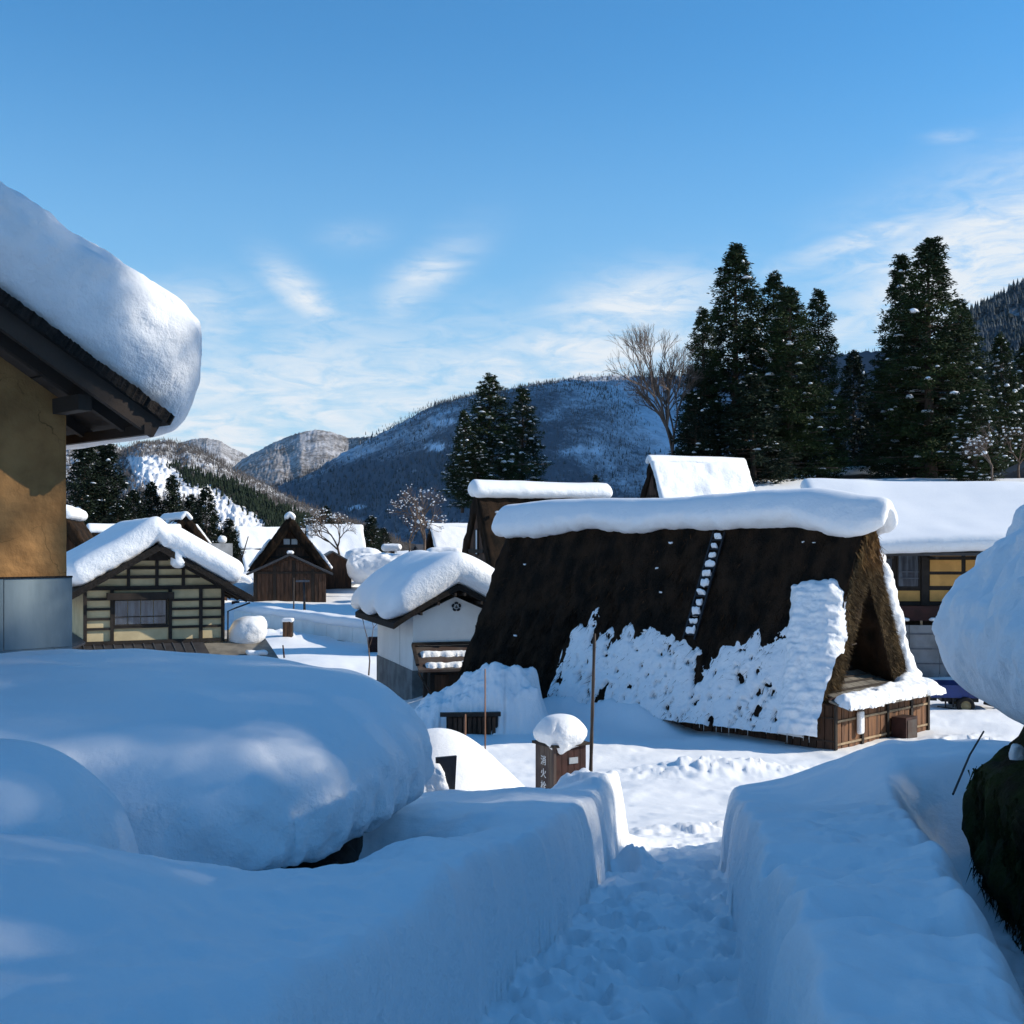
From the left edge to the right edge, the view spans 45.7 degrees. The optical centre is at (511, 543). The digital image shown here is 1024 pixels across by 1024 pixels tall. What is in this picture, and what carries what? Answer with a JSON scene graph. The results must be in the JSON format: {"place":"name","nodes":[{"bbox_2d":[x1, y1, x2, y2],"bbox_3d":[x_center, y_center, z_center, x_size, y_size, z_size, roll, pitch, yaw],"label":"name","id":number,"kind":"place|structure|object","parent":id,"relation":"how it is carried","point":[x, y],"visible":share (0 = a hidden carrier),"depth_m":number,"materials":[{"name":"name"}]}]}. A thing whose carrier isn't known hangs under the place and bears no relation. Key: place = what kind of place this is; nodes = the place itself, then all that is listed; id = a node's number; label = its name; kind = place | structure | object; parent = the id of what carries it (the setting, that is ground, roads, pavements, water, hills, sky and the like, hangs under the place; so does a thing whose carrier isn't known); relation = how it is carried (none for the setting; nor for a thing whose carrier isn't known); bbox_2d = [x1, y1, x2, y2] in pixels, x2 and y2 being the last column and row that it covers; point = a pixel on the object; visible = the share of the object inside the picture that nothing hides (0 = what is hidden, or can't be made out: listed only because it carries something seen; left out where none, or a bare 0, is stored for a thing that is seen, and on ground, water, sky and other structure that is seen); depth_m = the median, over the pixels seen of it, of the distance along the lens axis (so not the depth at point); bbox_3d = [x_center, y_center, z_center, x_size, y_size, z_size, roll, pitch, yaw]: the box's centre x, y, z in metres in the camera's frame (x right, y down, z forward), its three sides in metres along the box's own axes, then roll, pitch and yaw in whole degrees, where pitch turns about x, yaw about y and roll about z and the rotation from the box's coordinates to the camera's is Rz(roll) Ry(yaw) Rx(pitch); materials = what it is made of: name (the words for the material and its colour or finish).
{"place":"outdoors","nodes":[
{"label":"outdoors","id":0,"kind":"place"},
{"bbox_2d":[178,438,247,466],"bbox_3d":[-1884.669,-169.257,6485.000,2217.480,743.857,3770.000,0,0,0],"label":"mountain","id":1,"kind":"structure","parent":0,"point":[227,453],"depth_m":6116.35,"materials":[{"name":"white snow"}]},
{"bbox_2d":[66,440,414,550],"bbox_3d":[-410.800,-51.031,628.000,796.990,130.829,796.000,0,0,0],"label":"mountain","id":2,"kind":"structure","parent":0,"point":[150,468],"depth_m":464.22,"materials":[{"name":"white snow"}]},
{"bbox_2d":[66,438,412,549],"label":"bare wood","id":3,"kind":"object","parent":2,"relation":"on","point":[249,477],"visible":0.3,"depth_m":543.10,"materials":[{"name":"brown plant"}]},
{"bbox_2d":[161,459,321,527],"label":"conifer wood","id":4,"kind":"object","parent":2,"relation":"on","point":[267,510],"visible":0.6,"depth_m":442.25,"materials":[{"name":"green plant"}]},
{"bbox_2d":[233,429,370,485],"bbox_3d":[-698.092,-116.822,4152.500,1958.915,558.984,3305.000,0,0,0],"label":"mountain","id":5,"kind":"structure","parent":0,"point":[292,456],"depth_m":4009.94,"materials":[{"name":"white snow"}]},
{"bbox_2d":[0,478,1023,1023],"bbox_3d":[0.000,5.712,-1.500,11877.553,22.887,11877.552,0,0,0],"label":"ground","id":6,"kind":"structure","parent":0,"point":[650,868],"depth_m":4.55,"materials":[{"name":"white snow"}]},
{"bbox_2d":[0,738,138,853],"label":"snow heap","id":7,"kind":"object","parent":6,"relation":"on","point":[45,790],"visible":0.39,"depth_m":4.14,"materials":[{"name":"white snow"}]},
{"bbox_2d":[66,505,93,551],"bbox_3d":[-22.183,2.144,61.403,6.122,8.113,7.487,0,0,-14],"label":"thatched farmhouse","id":8,"kind":"object","parent":6,"relation":"on","point":[78,532],"visible":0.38,"depth_m":58.68,"materials":[{"name":"brown plant"}]},
{"bbox_2d":[66,446,111,525],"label":"cedar tree","id":9,"kind":"object","parent":6,"relation":"on","point":[85,457],"visible":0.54,"depth_m":101.36,"materials":[{"name":"green plant"}]},
{"bbox_2d":[0,181,201,652],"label":"mud wall house","id":10,"kind":"structure","parent":6,"relation":"on","point":[99,346],"depth_m":8.55,"materials":[{"name":"soil"}]},
{"bbox_2d":[86,443,132,523],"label":"cedar tree","id":11,"kind":"object","parent":6,"relation":"on","point":[108,455],"visible":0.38,"depth_m":103.57,"materials":[{"name":"green plant"}]},
{"bbox_2d":[103,503,130,523],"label":"cedar tree","id":12,"kind":"object","parent":6,"relation":"on","point":[117,510],"visible":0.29,"depth_m":99.59,"materials":[{"name":"green plant"}]},
{"bbox_2d":[87,523,180,536],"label":"thatched farmhouse","id":13,"kind":"object","parent":6,"relation":"on","point":[95,529],"visible":0.06,"depth_m":85.87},
{"bbox_2d":[124,489,148,519],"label":"cedar tree","id":14,"kind":"object","parent":6,"relation":"on","point":[135,498],"visible":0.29,"depth_m":110.00,"materials":[{"name":"green plant"}]},
{"bbox_2d":[140,481,163,517],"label":"cedar tree","id":15,"kind":"object","parent":6,"relation":"on","point":[150,491],"visible":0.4,"depth_m":111.77,"materials":[{"name":"green plant"}]},
{"bbox_2d":[66,516,277,657],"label":"timber house","id":16,"kind":"structure","parent":6,"relation":"on","point":[155,583],"depth_m":39.78,"materials":[{"name":"dark wood"},{"name":"plaster"},{"name":"snow"}]},
{"bbox_2d":[113,599,167,626],"bbox_3d":[-12.157,2.235,39.807,1.720,0.890,0.070,0,0,-25],"label":"window","id":17,"kind":"structure","parent":16,"relation":"in","point":[160,605],"depth_m":39.81,"materials":[{"name":"grey glass"}]},
{"bbox_2d":[158,474,187,516],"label":"cedar tree","id":18,"kind":"object","parent":6,"relation":"on","point":[172,496],"visible":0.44,"depth_m":111.60,"materials":[{"name":"green plant"}]},
{"bbox_2d":[181,494,204,525],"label":"cedar tree","id":19,"kind":"object","parent":6,"relation":"on","point":[189,499],"visible":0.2,"depth_m":114.67,"materials":[{"name":"green plant"}]},
{"bbox_2d":[160,511,251,600],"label":"thatched farmhouse","id":20,"kind":"object","parent":6,"relation":"on","point":[183,519],"visible":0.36,"depth_m":90.12,"materials":[{"name":"white wood"}]},
{"bbox_2d":[191,486,231,542],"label":"cedar tree","id":21,"kind":"object","parent":6,"relation":"on","point":[211,530],"visible":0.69,"depth_m":109.54,"materials":[{"name":"green plant"}]},
{"bbox_2d":[0,648,433,870],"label":"snow-covered roof","id":22,"kind":"structure","parent":6,"relation":"on","point":[251,762],"depth_m":5.48,"materials":[{"name":"white snow"}]},
{"bbox_2d":[210,528,233,556],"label":"cedar tree","id":23,"kind":"object","parent":6,"relation":"on","point":[221,534],"visible":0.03,"depth_m":115.98,"materials":[{"name":"green plant"}]},
{"bbox_2d":[220,518,242,558],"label":"cedar tree","id":24,"kind":"object","parent":6,"relation":"on","point":[232,536],"visible":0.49,"depth_m":117.70,"materials":[{"name":"green plant"}]},
{"bbox_2d":[229,616,266,643],"bbox_3d":[-9.047,3.045,41.591,1.350,1.181,1.286,0,0,0],"label":"snow heap","id":25,"kind":"object","parent":6,"relation":"on","point":[248,630],"visible":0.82,"depth_m":41.08,"materials":[{"name":"white snow"}]},
{"bbox_2d":[234,526,279,571],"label":"thatched farmhouse","id":26,"kind":"object","parent":6,"relation":"on","point":[259,537],"visible":0.31,"depth_m":127.56,"materials":[{"name":"white wood"}]},
{"bbox_2d":[282,618,293,636],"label":"bollard","id":27,"kind":"object","parent":6,"relation":"on","point":[287,627],"visible":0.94,"depth_m":65.75,"materials":[{"name":"brown wood"}]},
{"bbox_2d":[246,512,332,601],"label":"thatched farmhouse","id":28,"kind":"object","parent":6,"relation":"on","point":[288,552],"visible":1,"depth_m":102.35,"materials":[{"name":"brown wood"}]},
{"bbox_2d":[284,538,289,543],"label":"window","id":29,"kind":"structure","parent":28,"relation":"in","point":[286,540],"depth_m":105.57,"materials":[{"name":"grey glass"}]},
{"bbox_2d":[291,538,296,543],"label":"window","id":30,"kind":"structure","parent":28,"relation":"in","point":[293,540],"depth_m":105.67,"materials":[{"name":"grey glass"}]},
{"bbox_2d":[293,578,293,608],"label":"bamboo pole","id":31,"kind":"object","parent":6,"relation":"on","point":[293,593],"visible":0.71,"depth_m":74.96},
{"bbox_2d":[296,579,308,609],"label":"metal post","id":32,"kind":"object","parent":6,"relation":"on","point":[304,600],"visible":0.76,"depth_m":77.94,"materials":[{"name":"metal"}]},
{"bbox_2d":[233,603,377,644],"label":"retaining wall","id":33,"kind":"structure","parent":6,"relation":"on","point":[338,627],"depth_m":69.23,"materials":[{"name":"paint"}]},
{"bbox_2d":[317,505,334,523],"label":"cedar tree","id":34,"kind":"object","parent":6,"relation":"on","point":[328,512],"visible":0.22,"depth_m":159.65,"materials":[{"name":"green plant"}]},
{"bbox_2d":[300,507,356,554],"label":"bare tree","id":35,"kind":"object","parent":6,"relation":"on","point":[314,530],"visible":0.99,"depth_m":117.19,"materials":[{"name":"brown plant"}]},
{"bbox_2d":[305,524,365,556],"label":"thatched farmhouse","id":36,"kind":"object","parent":6,"relation":"on","point":[350,540],"visible":0.38,"depth_m":133.71,"materials":[{"name":"white wood"}]},
{"bbox_2d":[323,551,350,588],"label":"hut","id":37,"kind":"object","parent":6,"relation":"on","point":[339,578],"visible":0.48,"depth_m":112.09,"materials":[{"name":"wood"}]},
{"bbox_2d":[344,547,381,558],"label":"snow heap","id":38,"kind":"object","parent":6,"relation":"on","point":[352,552],"visible":0.23,"depth_m":122.51,"materials":[{"name":"white snow"}]},
{"bbox_2d":[362,619,376,674],"bbox_3d":[-5.764,3.819,49.314,1.378,2.953,0.767,0,0,12],"label":"bare tree","id":39,"kind":"object","parent":6,"relation":"on","point":[368,647],"visible":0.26,"depth_m":49.01,"materials":[{"name":"brown plant"}]},
{"bbox_2d":[368,637,377,651],"bbox_3d":[-6.821,4.997,60.000,0.500,0.837,0.500,0,0,0],"label":"bollard","id":40,"kind":"object","parent":6,"relation":"on","point":[373,647],"visible":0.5,"depth_m":59.75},
{"bbox_2d":[363,515,385,552],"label":"cedar tree","id":41,"kind":"object","parent":6,"relation":"on","point":[371,528],"visible":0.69,"depth_m":149.42,"materials":[{"name":"green plant"}]},
{"bbox_2d":[346,552,403,582],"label":"snow heap","id":42,"kind":"object","parent":6,"relation":"on","point":[361,567],"visible":0.56,"depth_m":109.84,"materials":[{"name":"white snow"}]},
{"bbox_2d":[378,528,391,552],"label":"cedar tree","id":43,"kind":"object","parent":6,"relation":"on","point":[386,538],"visible":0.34,"depth_m":155.94,"materials":[{"name":"green plant"}]},
{"bbox_2d":[381,544,401,553],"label":"snowy bush","id":44,"kind":"object","parent":6,"relation":"on","point":[391,548],"visible":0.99,"depth_m":119.27,"materials":[{"name":"white snow"}]},
{"bbox_2d":[400,510,428,551],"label":"bare tree","id":45,"kind":"object","parent":6,"relation":"on","point":[415,525],"visible":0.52,"depth_m":115.93,"materials":[{"name":"brown plant"}]},
{"bbox_2d":[387,484,446,550],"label":"bare tree","id":46,"kind":"object","parent":6,"relation":"on","point":[423,522],"visible":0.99,"depth_m":107.82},
{"bbox_2d":[411,544,422,550],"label":"hut","id":47,"kind":"object","parent":6,"relation":"on","point":[418,547],"visible":0.11,"depth_m":117.79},
{"bbox_2d":[351,550,493,699],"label":"storehouse","id":48,"kind":"structure","parent":6,"relation":"on","point":[422,609],"depth_m":38.57,"materials":[{"name":"concrete"}]},
{"bbox_2d":[434,675,448,691],"bbox_3d":[-2.181,5.375,37.629,0.450,2.650,0.037,0,0,-17],"label":"porch door","id":49,"kind":"structure","parent":48,"relation":"in","point":[440,681],"depth_m":37.60,"materials":[{"name":"brown wood"}]},
{"bbox_2d":[425,755,456,791],"bbox_3d":[-0.631,1.977,10.167,0.349,0.393,0.105,0,0,-12],"label":"sign board","id":50,"kind":"object","parent":6,"relation":"on","point":[443,777],"visible":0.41,"depth_m":10.19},
{"bbox_2d":[426,547,461,551],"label":"snow heap","id":51,"kind":"object","parent":6,"relation":"on","point":[443,549],"visible":0.41,"depth_m":103.04,"materials":[{"name":"white snow"}]},
{"bbox_2d":[426,523,467,549],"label":"thatched farmhouse","id":52,"kind":"object","parent":6,"relation":"on","point":[451,535],"visible":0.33,"depth_m":111.78,"materials":[{"name":"white wood"}]},
{"bbox_2d":[440,408,478,512],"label":"cedar tree","id":53,"kind":"object","parent":6,"relation":"on","point":[464,421],"visible":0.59,"depth_m":81.81,"materials":[{"name":"green plant"}]},
{"bbox_2d":[464,714,465,734],"bbox_3d":[-0.500,2.610,13.000,0.031,1.580,0.031,0,0,0],"label":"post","id":54,"kind":"object","parent":6,"relation":"on","point":[464,724],"visible":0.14,"depth_m":12.99,"materials":[{"name":"brown wood"}]},
{"bbox_2d":[436,440,499,508],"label":"cedar tree","id":55,"kind":"object","parent":6,"relation":"on","point":[479,454],"visible":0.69,"depth_m":79.68,"materials":[{"name":"green plant"}]},
{"bbox_2d":[440,712,500,734],"bbox_3d":[-1.010,4.540,29.129,1.440,1.080,0.650,0,0,-5],"label":"snowed in shelter","id":56,"kind":"object","parent":6,"relation":"on","point":[474,722],"visible":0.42,"depth_m":28.87,"materials":[{"name":"black wood"}]},
{"bbox_2d":[414,662,555,734],"bbox_3d":[-0.902,3.849,31.045,4.795,1.878,4.690,0,0,0],"label":"snow heap","id":57,"kind":"object","parent":6,"relation":"on","point":[514,696],"visible":0.69,"depth_m":29.45,"materials":[{"name":"white snow"}]},
{"bbox_2d":[484,669,485,748],"bbox_3d":[-0.290,2.377,13.200,0.021,2.045,0.021,0,0,-6],"label":"bamboo pole","id":58,"kind":"object","parent":6,"relation":"on","point":[484,708],"visible":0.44,"depth_m":13.20,"materials":[{"name":"brown wood"}]},
{"bbox_2d":[446,372,536,480],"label":"cedar tree","id":59,"kind":"object","parent":6,"relation":"on","point":[489,415],"visible":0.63,"depth_m":83.31,"materials":[{"name":"green plant"}]},
{"bbox_2d":[494,386,554,481],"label":"cedar tree","id":60,"kind":"object","parent":6,"relation":"on","point":[529,444],"visible":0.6,"depth_m":87.49,"materials":[{"name":"green plant"}]},
{"bbox_2d":[462,479,612,568],"bbox_3d":[0.971,1.399,61.248,8.936,9.201,7.200,0,0,-24],"label":"thatched farmhouse","id":61,"kind":"object","parent":6,"relation":"on","point":[482,541],"visible":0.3,"depth_m":60.20,"materials":[{"name":"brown wood"}]},
{"bbox_2d":[474,529,478,554],"bbox_3d":[-1.748,-0.100,59.944,0.070,1.300,0.370,0,0,-24],"label":"window","id":62,"kind":"structure","parent":61,"relation":"in","point":[476,531],"depth_m":59.93,"materials":[{"name":"grey glass"}]},
{"bbox_2d":[532,714,589,788],"bbox_3d":[0.562,2.688,14.002,0.620,1.464,0.638,0,0,-32],"label":"hydrant box","id":63,"kind":"object","parent":6,"relation":"on","point":[560,742],"visible":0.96,"depth_m":13.81,"materials":[{"name":"brown wood"}]},
{"bbox_2d":[589,634,595,771],"bbox_3d":[0.932,2.327,14.300,0.109,2.547,0.052,0,0,0],"label":"bamboo pole","id":64,"kind":"object","parent":6,"relation":"on","point":[592,708],"visible":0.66,"depth_m":14.28,"materials":[{"name":"brown wood"}]},
{"bbox_2d":[592,474,599,482],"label":"cedar tree","id":65,"kind":"object","parent":6,"relation":"on","point":[595,478],"visible":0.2,"depth_m":104.85,"materials":[{"name":"green plant"}]},
{"bbox_2d":[605,325,705,454],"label":"bare tree","id":66,"kind":"object","parent":6,"relation":"on","point":[668,375],"visible":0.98,"depth_m":80.85,"materials":[{"name":"brown plant"}]},
{"bbox_2d":[671,393,721,456],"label":"cedar tree","id":67,"kind":"object","parent":6,"relation":"on","point":[700,407],"visible":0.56,"depth_m":79.71,"materials":[{"name":"green plant"}]},
{"bbox_2d":[640,455,754,497],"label":"thatched farmhouse","id":68,"kind":"object","parent":6,"relation":"on","point":[670,476],"visible":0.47,"depth_m":72.37,"materials":[{"name":"white wood"}]},
{"bbox_2d":[456,488,945,750],"bbox_3d":[4.281,2.275,32.092,12.888,7.250,5.438,0,0,45],"label":"thatched farmhouse","id":69,"kind":"object","parent":6,"relation":"on","point":[775,614],"visible":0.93,"depth_m":29.60,"materials":[{"name":"thatch"},{"name":"snow"},{"name":"wood"}]},
{"bbox_2d":[672,306,731,455],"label":"cedar tree","id":70,"kind":"object","parent":6,"relation":"on","point":[715,407],"visible":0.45,"depth_m":83.44,"materials":[{"name":"green plant"}]},
{"bbox_2d":[667,242,796,469],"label":"cedar tree","id":71,"kind":"object","parent":6,"relation":"on","point":[743,331],"visible":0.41,"depth_m":85.41,"materials":[{"name":"green plant"}]},
{"bbox_2d":[713,372,805,484],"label":"cedar tree","id":72,"kind":"object","parent":6,"relation":"on","point":[749,389],"visible":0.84,"depth_m":78.13,"materials":[{"name":"green plant"}]},
{"bbox_2d":[727,270,805,478],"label":"cedar tree","id":73,"kind":"object","parent":6,"relation":"on","point":[772,289],"visible":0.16,"depth_m":87.50,"materials":[{"name":"green plant"}]},
{"bbox_2d":[733,285,851,479],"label":"cedar tree","id":74,"kind":"object","parent":6,"relation":"on","point":[789,306],"visible":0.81,"depth_m":81.00,"materials":[{"name":"green plant"}]},
{"bbox_2d":[780,288,857,478],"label":"cedar tree","id":75,"kind":"object","parent":6,"relation":"on","point":[838,429],"visible":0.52,"depth_m":84.26,"materials":[{"name":"green plant"}]},
{"bbox_2d":[824,350,877,466],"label":"cedar tree","id":76,"kind":"object","parent":6,"relation":"on","point":[854,361],"visible":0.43,"depth_m":97.70,"materials":[{"name":"green plant"}]},
{"bbox_2d":[801,466,912,478],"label":"hut","id":77,"kind":"object","parent":6,"relation":"on","point":[854,473],"visible":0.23,"depth_m":91.53,"materials":[{"name":"metal"}]},
{"bbox_2d":[851,355,909,466],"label":"cedar tree","id":78,"kind":"object","parent":6,"relation":"on","point":[864,443],"visible":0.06,"depth_m":94.27,"materials":[{"name":"green plant"}]},
{"bbox_2d":[848,253,943,478],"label":"cedar tree","id":79,"kind":"object","parent":6,"relation":"on","point":[901,263],"visible":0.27,"depth_m":89.83,"materials":[{"name":"green plant"}]},
{"bbox_2d":[800,478,1023,676],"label":"long house","id":80,"kind":"structure","parent":6,"relation":"on","point":[938,539],"depth_m":42.15,"materials":[{"name":"snow"},{"name":"wood"},{"name":"plaster"}]},
{"bbox_2d":[886,559,893,577],"bbox_3d":[12.643,0.940,42.220,1.200,1.180,0.070,0,0,3],"label":"window","id":81,"kind":"structure","parent":80,"relation":"in","point":[890,562],"depth_m":42.19,"materials":[{"name":"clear glass"}]},
{"bbox_2d":[897,556,919,587],"bbox_3d":[13.741,0.940,42.162,0.800,1.180,0.070,0,0,3],"label":"window","id":82,"kind":"structure","parent":80,"relation":"in","point":[904,563],"depth_m":42.16,"materials":[{"name":"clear glass"}]},
{"bbox_2d":[862,235,1009,478],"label":"cedar tree","id":83,"kind":"object","parent":6,"relation":"on","point":[929,253],"visible":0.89,"depth_m":83.10,"materials":[{"name":"green plant"}]},
{"bbox_2d":[930,680,992,709],"bbox_3d":[12.552,4.192,33.503,2.151,0.845,1.360,0,0,9],"label":"trailer","id":84,"kind":"object","parent":6,"relation":"on","point":[959,696],"visible":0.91,"depth_m":33.02,"materials":[{"name":"metal"}]},
{"bbox_2d":[915,298,1016,477],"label":"cedar tree","id":85,"kind":"object","parent":6,"relation":"on","point":[988,400],"visible":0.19,"depth_m":85.18,"materials":[{"name":"green plant"}]},
{"bbox_2d":[952,731,984,794],"bbox_3d":[2.705,1.278,7.203,0.024,0.131,1.569,0,0,27],"label":"stick","id":86,"kind":"object","parent":6,"relation":"on","point":[964,767],"visible":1,"depth_m":7.09,"materials":[{"name":"brown wood"}]},
{"bbox_2d":[935,388,1014,480],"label":"cedar tree","id":87,"kind":"object","parent":6,"relation":"on","point":[972,425],"visible":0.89,"depth_m":77.55,"materials":[{"name":"green plant"}]},
{"bbox_2d":[959,422,993,480],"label":"bare tree","id":88,"kind":"object","parent":6,"relation":"on","point":[976,444],"visible":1,"depth_m":72.51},
{"bbox_2d":[932,505,1023,953],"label":"snow-covered bush","id":89,"kind":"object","parent":6,"relation":"on","point":[978,627],"depth_m":6.93,"materials":[{"name":"white snow"}]},
{"bbox_2d":[982,331,1023,473],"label":"cedar tree","id":90,"kind":"object","parent":6,"relation":"on","point":[1001,356],"visible":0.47,"depth_m":95.44,"materials":[{"name":"green plant"}]},
{"bbox_2d":[989,426,1023,477],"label":"bare tree","id":91,"kind":"object","parent":6,"relation":"on","point":[1021,449],"visible":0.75,"depth_m":80.00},
{"bbox_2d":[994,345,1023,461],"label":"cedar tree","id":92,"kind":"object","parent":6,"relation":"on","point":[1018,359],"visible":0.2,"depth_m":99.86,"materials":[{"name":"green plant"}]},
{"bbox_2d":[994,461,1023,477],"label":"metal roofed house","id":93,"kind":"structure","parent":6,"relation":"on","point":[1012,471],"depth_m":84.08,"materials":[{"name":"grey metal"}]},
{"bbox_2d":[0,0,1023,455],"label":"sky","id":94,"kind":"structure","parent":0,"point":[364,212],"materials":[{"name":"blue"}]},
{"bbox_2d":[272,351,885,543],"bbox_3d":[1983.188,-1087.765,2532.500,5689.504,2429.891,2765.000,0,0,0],"label":"mountain","id":95,"kind":"structure","parent":0,"point":[658,440],"depth_m":2175.17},
{"bbox_2d":[265,376,796,542],"bbox_3d":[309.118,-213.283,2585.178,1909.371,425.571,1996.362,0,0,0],"label":"conifer wood","id":96,"kind":"object","parent":95,"relation":"on","point":[403,483],"visible":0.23,"depth_m":2038.64,"materials":[{"name":"green plant"}]},
{"bbox_2d":[268,347,895,510],"bbox_3d":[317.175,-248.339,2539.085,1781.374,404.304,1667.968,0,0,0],"label":"bare wood","id":97,"kind":"object","parent":95,"relation":"on","point":[464,398],"visible":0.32,"depth_m":2312.06,"materials":[{"name":"brown plant"}]},
{"bbox_2d":[851,297,1023,477],"bbox_3d":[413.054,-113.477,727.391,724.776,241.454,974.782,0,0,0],"label":"mountain","id":98,"kind":"structure","parent":0,"point":[1012,313],"depth_m":562.58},
{"bbox_2d":[822,278,1023,478],"bbox_3d":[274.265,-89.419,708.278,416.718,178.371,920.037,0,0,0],"label":"conifer wood","id":99,"kind":"object","parent":98,"relation":"on","point":[994,303],"visible":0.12,"depth_m":568.62,"materials":[{"name":"green plant"}]}
]}

